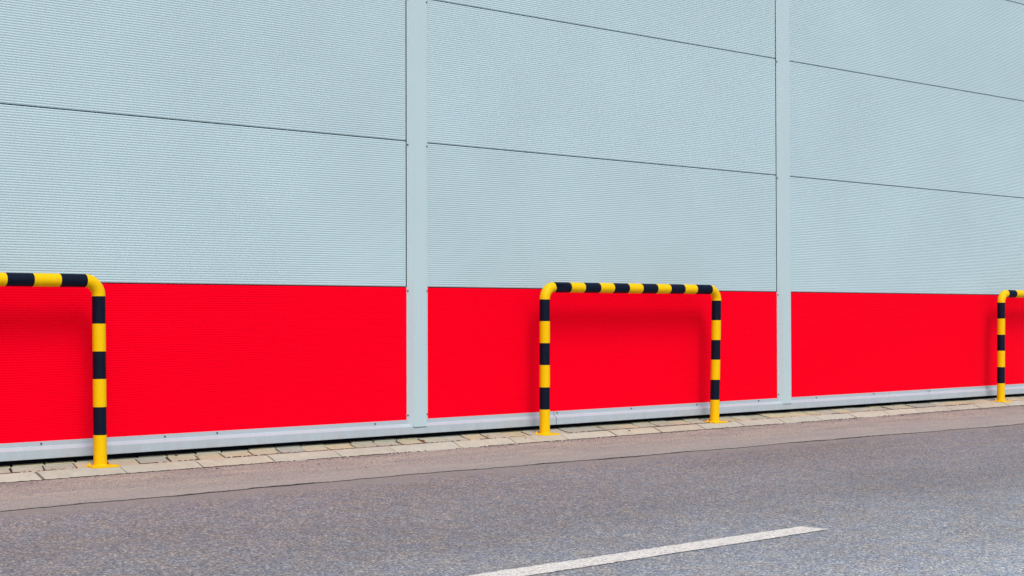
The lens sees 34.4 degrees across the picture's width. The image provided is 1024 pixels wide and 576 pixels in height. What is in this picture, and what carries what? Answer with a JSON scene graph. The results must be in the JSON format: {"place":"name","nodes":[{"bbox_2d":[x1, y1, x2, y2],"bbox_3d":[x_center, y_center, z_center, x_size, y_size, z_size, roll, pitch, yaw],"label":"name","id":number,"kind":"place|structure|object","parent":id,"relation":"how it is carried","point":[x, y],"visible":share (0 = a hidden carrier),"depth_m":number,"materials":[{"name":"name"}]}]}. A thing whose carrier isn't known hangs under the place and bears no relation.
{"place":"outdoors","nodes":[
{"label":"outdoors","id":0,"kind":"place"},
{"bbox_2d":[0,424,1023,575],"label":"road","id":1,"kind":"structure","parent":0,"point":[942,503],"depth_m":8.64,"materials":[{"name":"grey asphalt"}]},
{"bbox_2d":[469,526,825,575],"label":"road line","id":2,"kind":"object","parent":1,"relation":"on","point":[586,562],"visible":1,"depth_m":7.76,"materials":[{"name":"white paint"}]},
{"bbox_2d":[0,405,1023,510],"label":"road shoulder","id":3,"kind":"object","parent":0,"point":[25,495],"visible":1,"depth_m":11.10},
{"bbox_2d":[45,423,1021,506],"bbox_3d":[2.806,1.203,13.357,17.491,0.014,0.123,1,-1,-43],"label":"road seam","id":4,"kind":"object","parent":3,"relation":"on","point":[527,464],"visible":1,"depth_m":11.05,"materials":[{"name":"black asphalt"}]},
{"bbox_2d":[0,396,1023,482],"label":"pavement","id":5,"kind":"structure","parent":0,"point":[200,455],"depth_m":11.88,"materials":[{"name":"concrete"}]},
{"bbox_2d":[24,399,1023,493],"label":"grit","id":6,"kind":"object","parent":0,"point":[522,446],"visible":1,"depth_m":12.06,"materials":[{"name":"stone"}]},
{"bbox_3d":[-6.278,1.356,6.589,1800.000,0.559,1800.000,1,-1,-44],"label":"ground","id":7,"kind":"structure","parent":0,"visible":0},
{"bbox_2d":[0,0,1023,466],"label":"warehouse","id":8,"kind":"structure","parent":7,"relation":"on","point":[284,222],"depth_m":12.43,"materials":[{"name":"grey metal"}]},
{"bbox_2d":[0,400,1023,482],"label":"kerb","id":9,"kind":"structure","parent":7,"relation":"on","point":[41,475],"depth_m":11.65,"materials":[{"name":"concrete"}]},
{"bbox_2d":[0,272,119,468],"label":"barrier guard","id":10,"kind":"object","parent":9,"relation":"on","point":[93,285],"visible":1,"depth_m":9.90,"materials":[{"name":"yellow paint"}]},
{"bbox_2d":[535,282,727,435],"bbox_3d":[0.980,0.543,13.214,2.191,1.160,0.130,1,-1,-44],"label":"barrier guard","id":11,"kind":"object","parent":9,"relation":"on","point":[548,289],"visible":1,"depth_m":13.04,"materials":[{"name":"yellow paint"}]},
{"bbox_2d":[995,290,1023,402],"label":"barrier guard","id":12,"kind":"object","parent":9,"relation":"on","point":[1003,296],"visible":0.99,"depth_m":17.07,"materials":[{"name":"yellow paint"}]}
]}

